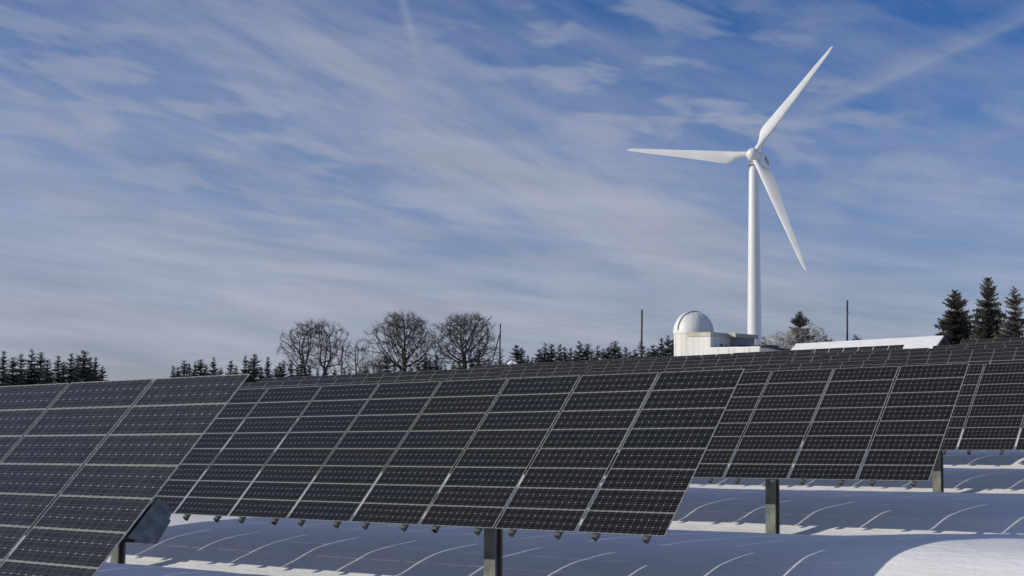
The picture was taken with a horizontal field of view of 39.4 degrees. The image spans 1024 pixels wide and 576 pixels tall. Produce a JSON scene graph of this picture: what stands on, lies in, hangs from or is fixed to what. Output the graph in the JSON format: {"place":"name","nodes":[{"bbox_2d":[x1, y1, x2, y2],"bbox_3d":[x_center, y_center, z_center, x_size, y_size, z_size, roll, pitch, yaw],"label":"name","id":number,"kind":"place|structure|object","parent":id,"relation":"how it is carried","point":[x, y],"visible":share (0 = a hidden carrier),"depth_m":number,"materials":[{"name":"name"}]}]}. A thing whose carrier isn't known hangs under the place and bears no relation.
{"place":"outdoors","nodes":[
{"label":"outdoors","id":0,"kind":"place"},
{"bbox_2d":[0,419,1023,575],"bbox_3d":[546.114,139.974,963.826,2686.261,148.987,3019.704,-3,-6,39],"label":"ground","id":1,"kind":"structure","parent":0,"point":[969,521],"depth_m":23.94,"materials":[{"name":"white snow"}]},
{"bbox_2d":[0,350,14,385],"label":"spruce","id":2,"kind":"object","parent":1,"relation":"on","point":[4,377],"visible":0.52,"depth_m":174.63,"materials":[{"name":"green plant"}]},
{"bbox_2d":[0,357,23,385],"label":"spruce","id":3,"kind":"object","parent":1,"relation":"on","point":[14,377],"visible":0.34,"depth_m":187.17,"materials":[{"name":"green plant"}]},
{"bbox_2d":[14,353,26,382],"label":"spruce","id":4,"kind":"object","parent":1,"relation":"on","point":[20,364],"visible":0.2,"depth_m":199.75,"materials":[{"name":"green plant"}]},
{"bbox_2d":[13,349,43,384],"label":"spruce","id":5,"kind":"object","parent":1,"relation":"on","point":[30,374],"visible":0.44,"depth_m":180.71,"materials":[{"name":"green plant"}]},
{"bbox_2d":[34,352,47,383],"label":"spruce","id":6,"kind":"object","parent":1,"relation":"on","point":[40,361],"visible":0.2,"depth_m":193.47,"materials":[{"name":"green plant"}]},
{"bbox_2d":[37,359,56,383],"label":"spruce","id":7,"kind":"object","parent":1,"relation":"on","point":[48,376],"visible":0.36,"depth_m":174.72,"materials":[{"name":"green plant"}]},
{"bbox_2d":[48,355,64,383],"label":"spruce","id":8,"kind":"object","parent":1,"relation":"on","point":[58,375],"visible":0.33,"depth_m":187.20,"materials":[{"name":"green plant"}]},
{"bbox_2d":[56,361,67,381],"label":"spruce","id":9,"kind":"object","parent":1,"relation":"on","point":[64,366],"visible":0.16,"depth_m":199.74,"materials":[{"name":"green plant"}]},
{"bbox_2d":[59,353,76,385],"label":"spruce","id":10,"kind":"object","parent":1,"relation":"on","point":[69,375],"visible":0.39,"depth_m":180.83,"materials":[{"name":"green plant"}]},
{"bbox_2d":[64,354,81,380],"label":"spruce","id":11,"kind":"object","parent":1,"relation":"on","point":[77,362],"visible":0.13,"depth_m":193.46,"materials":[{"name":"green plant"}]},
{"bbox_2d":[66,350,94,382],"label":"spruce","id":12,"kind":"object","parent":1,"relation":"on","point":[84,372],"visible":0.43,"depth_m":174.56,"materials":[{"name":"green plant"}]},
{"bbox_2d":[87,356,97,380],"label":"spruce","id":13,"kind":"object","parent":1,"relation":"on","point":[93,373],"visible":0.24,"depth_m":187.26,"materials":[{"name":"green plant"}]},
{"bbox_2d":[92,357,99,380],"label":"spruce","id":14,"kind":"object","parent":1,"relation":"on","point":[95,366],"visible":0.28,"depth_m":199.74,"materials":[{"name":"green plant"}]},
{"bbox_2d":[95,366,109,380],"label":"spruce","id":15,"kind":"object","parent":1,"relation":"on","point":[101,376],"visible":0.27,"depth_m":181.04,"materials":[{"name":"green plant"}]},
{"bbox_2d":[0,374,249,575],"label":"solar table","id":16,"kind":"object","parent":1,"relation":"on","point":[93,515],"visible":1,"depth_m":12.18,"materials":[{"name":"black glass"}]},
{"bbox_2d":[169,365,176,377],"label":"spruce","id":17,"kind":"object","parent":1,"relation":"on","point":[173,374],"visible":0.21,"depth_m":199.87,"materials":[{"name":"green plant"}]},
{"bbox_2d":[175,367,181,376],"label":"spruce","id":18,"kind":"object","parent":1,"relation":"on","point":[178,373],"visible":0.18,"depth_m":212.33,"materials":[{"name":"green plant"}]},
{"bbox_2d":[178,360,191,376],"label":"spruce","id":19,"kind":"object","parent":1,"relation":"on","point":[183,372],"visible":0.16,"depth_m":224.80,"materials":[{"name":"green plant"}]},
{"bbox_2d":[183,364,192,376],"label":"spruce","id":20,"kind":"object","parent":1,"relation":"on","point":[188,371],"visible":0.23,"depth_m":206.06,"materials":[{"name":"green plant"}]},
{"bbox_2d":[191,362,198,375],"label":"spruce","id":21,"kind":"object","parent":1,"relation":"on","point":[194,369],"visible":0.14,"depth_m":218.53,"materials":[{"name":"green plant"}]},
{"bbox_2d":[193,359,208,376],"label":"spruce","id":22,"kind":"object","parent":1,"relation":"on","point":[201,373],"visible":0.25,"depth_m":199.72,"materials":[{"name":"green plant"}]},
{"bbox_2d":[207,358,218,375],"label":"spruce","id":23,"kind":"object","parent":1,"relation":"on","point":[213,367],"visible":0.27,"depth_m":224.73,"materials":[{"name":"green plant"}]},
{"bbox_2d":[225,361,233,374],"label":"spruce","id":24,"kind":"object","parent":1,"relation":"on","point":[231,366],"visible":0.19,"depth_m":218.43,"materials":[{"name":"green plant"}]},
{"bbox_2d":[230,365,241,374],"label":"spruce","id":25,"kind":"object","parent":1,"relation":"on","point":[235,371],"visible":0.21,"depth_m":199.90,"materials":[{"name":"green plant"}]},
{"bbox_2d":[241,356,251,388],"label":"spruce","id":26,"kind":"object","parent":1,"relation":"on","point":[245,370],"visible":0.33,"depth_m":199.69,"materials":[{"name":"green plant"}]},
{"bbox_2d":[247,362,258,382],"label":"spruce","id":27,"kind":"object","parent":1,"relation":"on","point":[251,368],"visible":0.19,"depth_m":207.40,"materials":[{"name":"green plant"}]},
{"bbox_2d":[248,354,261,379],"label":"spruce","id":28,"kind":"object","parent":1,"relation":"on","point":[253,362],"visible":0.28,"depth_m":214.70,"materials":[{"name":"green plant"}]},
{"bbox_2d":[256,367,264,381],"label":"spruce","id":29,"kind":"object","parent":1,"relation":"on","point":[260,375],"visible":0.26,"depth_m":203.50,"materials":[{"name":"green plant"}]},
{"bbox_2d":[263,357,272,377],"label":"spruce","id":30,"kind":"object","parent":1,"relation":"on","point":[267,371],"visible":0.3,"depth_m":210.97,"materials":[{"name":"green plant"}]},
{"bbox_2d":[271,366,280,380],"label":"spruce","id":31,"kind":"object","parent":1,"relation":"on","point":[276,375],"visible":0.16,"depth_m":199.83,"materials":[{"name":"green plant"}]},
{"bbox_2d":[278,362,285,377],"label":"spruce","id":32,"kind":"object","parent":1,"relation":"on","point":[280,367],"visible":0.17,"depth_m":207.30,"materials":[{"name":"green plant"}]},
{"bbox_2d":[280,360,287,377],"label":"spruce","id":33,"kind":"object","parent":1,"relation":"on","point":[284,367],"visible":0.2,"depth_m":214.84,"materials":[{"name":"green plant"}]},
{"bbox_2d":[286,363,294,376],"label":"spruce","id":34,"kind":"object","parent":1,"relation":"on","point":[291,370],"visible":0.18,"depth_m":203.58,"materials":[{"name":"green plant"}]},
{"bbox_2d":[239,378,354,428],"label":"solar table","id":35,"kind":"object","parent":1,"relation":"on","point":[304,383],"visible":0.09,"depth_m":73.97,"materials":[{"name":"black glass"}]},
{"bbox_2d":[296,360,308,378],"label":"spruce","id":36,"kind":"object","parent":1,"relation":"on","point":[302,373],"visible":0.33,"depth_m":199.77,"materials":[{"name":"green plant"}]},
{"bbox_2d":[306,365,313,375],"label":"spruce","id":37,"kind":"object","parent":1,"relation":"on","point":[309,369],"visible":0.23,"depth_m":207.36,"materials":[{"name":"green plant"}]},
{"bbox_2d":[276,317,350,375],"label":"bare tree","id":38,"kind":"object","parent":1,"relation":"on","point":[308,333],"visible":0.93,"depth_m":217.12,"materials":[{"name":"grey plant"}]},
{"bbox_2d":[341,347,342,374],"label":"utility pole","id":39,"kind":"object","parent":1,"relation":"on","point":[341,359],"visible":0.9,"depth_m":189.70,"materials":[{"name":"grey metal"}]},
{"bbox_2d":[338,338,369,373],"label":"bare sapling","id":40,"kind":"object","parent":1,"relation":"on","point":[362,349],"visible":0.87,"depth_m":204.58,"materials":[{"name":"brown plant"}]},
{"bbox_2d":[260,369,453,387],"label":"solar table","id":41,"kind":"object","parent":1,"relation":"on","point":[409,376],"visible":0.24,"depth_m":81.37,"materials":[{"name":"black glass"}]},
{"bbox_2d":[0,369,744,575],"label":"solar table","id":42,"kind":"object","parent":1,"relation":"on","point":[648,470],"visible":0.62,"depth_m":20.06,"materials":[{"name":"black glass"}]},
{"bbox_2d":[353,356,392,373],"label":"bare shrub","id":43,"kind":"object","parent":1,"relation":"on","point":[374,367],"visible":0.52,"depth_m":199.53,"materials":[{"name":"brown plant"}]},
{"bbox_2d":[380,355,391,372],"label":"spruce","id":44,"kind":"object","parent":1,"relation":"on","point":[386,366],"visible":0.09,"depth_m":217.69,"materials":[{"name":"green plant"}]},
{"bbox_2d":[391,361,396,371],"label":"spruce","id":45,"kind":"object","parent":1,"relation":"on","point":[394,368],"visible":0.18,"depth_m":208.09,"materials":[{"name":"green plant"}]},
{"bbox_2d":[363,309,445,371],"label":"bare tree","id":46,"kind":"object","parent":1,"relation":"on","point":[396,333],"visible":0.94,"depth_m":213.53,"materials":[{"name":"grey plant"}]},
{"bbox_2d":[335,368,504,383],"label":"solar table","id":47,"kind":"object","parent":1,"relation":"on","point":[478,374],"visible":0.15,"depth_m":87.94,"materials":[{"name":"black glass"}]},
{"bbox_2d":[416,353,428,370],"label":"spruce","id":48,"kind":"object","parent":1,"relation":"on","point":[423,364],"visible":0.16,"depth_m":214.53,"materials":[{"name":"green plant"}]},
{"bbox_2d":[423,360,435,370],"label":"spruce","id":49,"kind":"object","parent":1,"relation":"on","point":[430,367],"visible":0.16,"depth_m":204.85,"materials":[{"name":"green plant"}]},
{"bbox_2d":[432,355,441,369],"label":"spruce","id":50,"kind":"object","parent":1,"relation":"on","point":[437,367],"visible":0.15,"depth_m":211.29,"materials":[{"name":"green plant"}]},
{"bbox_2d":[423,312,504,368],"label":"bare tree","id":51,"kind":"object","parent":1,"relation":"on","point":[468,350],"visible":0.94,"depth_m":210.76,"materials":[{"name":"grey plant"}]},
{"bbox_2d":[472,354,483,367],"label":"spruce","id":52,"kind":"object","parent":1,"relation":"on","point":[479,361],"visible":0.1,"depth_m":214.40,"materials":[{"name":"green plant"}]},
{"bbox_2d":[491,324,500,364],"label":"utility pole","id":53,"kind":"object","parent":1,"relation":"on","point":[499,338],"visible":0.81,"depth_m":189.64,"materials":[{"name":"grey metal"}]},
{"bbox_2d":[497,353,504,364],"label":"spruce","id":54,"kind":"object","parent":1,"relation":"on","point":[501,362],"visible":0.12,"depth_m":217.86,"materials":[{"name":"green plant"}]},
{"bbox_2d":[418,363,589,380],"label":"solar table","id":55,"kind":"object","parent":1,"relation":"on","point":[549,370],"visible":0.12,"depth_m":95.31,"materials":[{"name":"black glass"}]},
{"bbox_2d":[508,345,524,363],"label":"spruce","id":56,"kind":"object","parent":1,"relation":"on","point":[516,353],"visible":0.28,"depth_m":207.21,"materials":[{"name":"green plant"}]},
{"bbox_2d":[518,347,526,363],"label":"spruce","id":57,"kind":"object","parent":1,"relation":"on","point":[521,349],"visible":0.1,"depth_m":214.75,"materials":[{"name":"green plant"}]},
{"bbox_2d":[533,349,543,364],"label":"spruce","id":58,"kind":"object","parent":1,"relation":"on","point":[537,359],"visible":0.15,"depth_m":199.76,"materials":[{"name":"green plant"}]},
{"bbox_2d":[534,343,552,363],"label":"spruce","id":59,"kind":"object","parent":1,"relation":"on","point":[546,354],"visible":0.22,"depth_m":207.32,"materials":[{"name":"green plant"}]},
{"bbox_2d":[473,359,627,375],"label":"solar table","id":60,"kind":"object","parent":1,"relation":"on","point":[591,362],"visible":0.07,"depth_m":116.64,"materials":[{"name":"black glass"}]},
{"bbox_2d":[546,344,557,361],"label":"spruce","id":61,"kind":"object","parent":1,"relation":"on","point":[551,359],"visible":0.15,"depth_m":214.73,"materials":[{"name":"green plant"}]},
{"bbox_2d":[553,344,565,362],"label":"spruce","id":62,"kind":"object","parent":1,"relation":"on","point":[559,358],"visible":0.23,"depth_m":203.59,"materials":[{"name":"green plant"}]},
{"bbox_2d":[560,348,568,361],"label":"spruce","id":63,"kind":"object","parent":1,"relation":"on","point":[565,354],"visible":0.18,"depth_m":211.09,"materials":[{"name":"green plant"}]},
{"bbox_2d":[567,348,573,360],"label":"spruce","id":64,"kind":"object","parent":1,"relation":"on","point":[570,357],"visible":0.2,"depth_m":199.79,"materials":[{"name":"green plant"}]},
{"bbox_2d":[565,341,586,360],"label":"spruce","id":65,"kind":"object","parent":1,"relation":"on","point":[579,355],"visible":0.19,"depth_m":207.23,"materials":[{"name":"green plant"}]},
{"bbox_2d":[582,344,595,360],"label":"spruce","id":66,"kind":"object","parent":1,"relation":"on","point":[587,351],"visible":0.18,"depth_m":214.72,"materials":[{"name":"green plant"}]},
{"bbox_2d":[593,345,601,359],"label":"spruce","id":67,"kind":"object","parent":1,"relation":"on","point":[597,354],"visible":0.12,"depth_m":211.05,"materials":[{"name":"green plant"}]},
{"bbox_2d":[596,349,607,359],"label":"spruce","id":68,"kind":"object","parent":1,"relation":"on","point":[603,355],"visible":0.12,"depth_m":199.79,"materials":[{"name":"green plant"}]},
{"bbox_2d":[608,341,621,360],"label":"spruce","id":69,"kind":"object","parent":1,"relation":"on","point":[614,350],"visible":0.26,"depth_m":203.52,"materials":[{"name":"green plant"}]},
{"bbox_2d":[613,346,622,358],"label":"spruce","id":70,"kind":"object","parent":1,"relation":"on","point":[617,352],"visible":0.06,"depth_m":211.08,"materials":[{"name":"green plant"}]},
{"bbox_2d":[622,346,628,359],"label":"spruce","id":71,"kind":"object","parent":1,"relation":"on","point":[625,354],"visible":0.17,"depth_m":184.85,"materials":[{"name":"green plant"}]},
{"bbox_2d":[630,349,638,357],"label":"spruce","id":72,"kind":"object","parent":1,"relation":"on","point":[635,355],"visible":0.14,"depth_m":204.76,"materials":[{"name":"green plant"}]},
{"bbox_2d":[640,309,642,357],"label":"utility pole","id":73,"kind":"object","parent":1,"relation":"on","point":[641,332],"visible":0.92,"depth_m":189.59,"materials":[{"name":"grey metal"}]},
{"bbox_2d":[635,341,648,359],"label":"spruce","id":74,"kind":"object","parent":1,"relation":"on","point":[643,351],"visible":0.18,"depth_m":189.78,"materials":[{"name":"green plant"}]},
{"bbox_2d":[316,363,968,533],"bbox_3d":[1.436,3.488,29.657,15.916,3.749,2.053,-3,-6,39],"label":"solar table","id":75,"kind":"object","parent":1,"relation":"on","point":[905,435],"visible":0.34,"depth_m":26.05,"materials":[{"name":"black glass"}]},
{"bbox_2d":[646,345,660,357],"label":"spruce","id":76,"kind":"object","parent":1,"relation":"on","point":[653,353],"visible":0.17,"depth_m":184.76,"materials":[{"name":"green plant"}]},
{"bbox_2d":[656,337,666,355],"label":"spruce","id":77,"kind":"object","parent":1,"relation":"on","point":[661,346],"visible":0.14,"depth_m":204.77,"materials":[{"name":"green plant"}]},
{"bbox_2d":[660,335,673,363],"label":"spruce","id":78,"kind":"object","parent":1,"relation":"on","point":[669,350],"visible":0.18,"depth_m":189.73,"materials":[{"name":"green plant"}]},
{"bbox_2d":[663,339,673,356],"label":"spruce","id":79,"kind":"object","parent":1,"relation":"on","point":[672,342],"visible":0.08,"depth_m":199.85,"materials":[{"name":"green plant"}]},
{"bbox_2d":[587,353,789,375],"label":"solar table","id":80,"kind":"object","parent":1,"relation":"on","point":[642,366],"visible":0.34,"depth_m":98.56,"materials":[{"name":"black glass"}]},
{"bbox_2d":[629,350,812,371],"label":"solar table","id":81,"kind":"object","parent":1,"relation":"on","point":[802,353],"visible":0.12,"depth_m":104.75,"materials":[{"name":"black glass"}]},
{"bbox_2d":[627,46,832,344],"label":"wind turbine","id":82,"kind":"object","parent":1,"relation":"on","point":[758,161],"visible":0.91,"depth_m":239.67,"materials":[{"name":"white paint"}]},
{"bbox_2d":[673,311,790,356],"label":"observatory","id":83,"kind":"structure","parent":1,"relation":"on","point":[694,333],"depth_m":153.58,"materials":[{"name":"white concrete"}]},
{"bbox_2d":[763,330,789,347],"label":"frosted shrub","id":84,"kind":"object","parent":1,"relation":"on","point":[777,339],"visible":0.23,"depth_m":195.63,"materials":[{"name":"grey plant"}]},
{"bbox_2d":[667,359,907,371],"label":"solar table","id":85,"kind":"object","parent":1,"relation":"on","point":[845,364],"visible":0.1,"depth_m":83.14,"materials":[{"name":"black glass"}]},
{"bbox_2d":[782,327,810,348],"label":"frosted shrub","id":86,"kind":"object","parent":1,"relation":"on","point":[795,339],"visible":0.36,"depth_m":183.46,"materials":[{"name":"grey plant"}]},
{"bbox_2d":[782,311,817,348],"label":"spruce","id":87,"kind":"object","parent":1,"relation":"on","point":[799,321],"visible":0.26,"depth_m":189.38,"materials":[{"name":"green plant"}]},
{"bbox_2d":[805,319,832,341],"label":"frosted tree","id":88,"kind":"object","parent":1,"relation":"on","point":[814,332],"visible":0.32,"depth_m":193.35,"materials":[{"name":"grey plant"}]},
{"bbox_2d":[619,362,1023,491],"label":"solar table","id":89,"kind":"object","parent":1,"relation":"on","point":[993,416],"visible":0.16,"depth_m":33.13,"materials":[{"name":"black glass"}]},
{"bbox_2d":[743,345,903,358],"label":"solar table","id":90,"kind":"object","parent":1,"relation":"on","point":[866,348],"visible":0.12,"depth_m":118.55,"materials":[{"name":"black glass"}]},
{"bbox_2d":[846,300,848,340],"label":"utility pole","id":91,"kind":"object","parent":1,"relation":"on","point":[847,313],"visible":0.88,"depth_m":189.62,"materials":[{"name":"grey metal"}]},
{"bbox_2d":[790,348,928,363],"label":"solar table","id":92,"kind":"object","parent":1,"relation":"on","point":[816,354],"visible":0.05,"depth_m":108.94,"materials":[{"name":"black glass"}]},
{"bbox_2d":[791,335,950,351],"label":"barn","id":93,"kind":"structure","parent":1,"relation":"on","point":[920,342],"depth_m":143.21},
{"bbox_2d":[792,347,1023,369],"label":"solar table","id":94,"kind":"object","parent":1,"relation":"on","point":[938,357],"visible":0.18,"depth_m":86.97,"materials":[{"name":"black glass"}]},
{"bbox_2d":[820,344,1023,363],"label":"solar table","id":95,"kind":"object","parent":1,"relation":"on","point":[925,350],"visible":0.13,"depth_m":96.55,"materials":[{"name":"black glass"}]},
{"bbox_2d":[933,289,976,344],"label":"spruce","id":96,"kind":"object","parent":1,"relation":"on","point":[955,325],"visible":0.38,"depth_m":174.02,"materials":[{"name":"green plant"}]},
{"bbox_2d":[933,342,1023,349],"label":"solar table","id":97,"kind":"object","parent":1,"relation":"on","point":[982,344],"visible":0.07,"depth_m":102.96,"materials":[{"name":"black glass"}]},
{"bbox_2d":[948,360,1023,428],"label":"solar table","id":98,"kind":"object","parent":1,"relation":"on","point":[1001,361],"visible":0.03,"depth_m":42.76,"materials":[{"name":"black glass"}]},
{"bbox_2d":[966,277,1007,341],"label":"spruce","id":99,"kind":"object","parent":1,"relation":"on","point":[988,327],"visible":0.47,"depth_m":171.16,"materials":[{"name":"green plant"}]},
{"bbox_2d":[960,337,1023,346],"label":"solar table","id":100,"kind":"object","parent":1,"relation":"on","point":[1002,340],"visible":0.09,"depth_m":111.08,"materials":[{"name":"black glass"}]},
{"bbox_2d":[994,286,1023,339],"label":"spruce","id":101,"kind":"object","parent":1,"relation":"on","point":[1013,326],"visible":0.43,"depth_m":167.40,"materials":[{"name":"green plant"}]},
{"bbox_2d":[0,0,1023,382],"label":"sky","id":102,"kind":"structure","parent":0,"point":[191,181],"materials":[{"name":"blue"}]}
]}

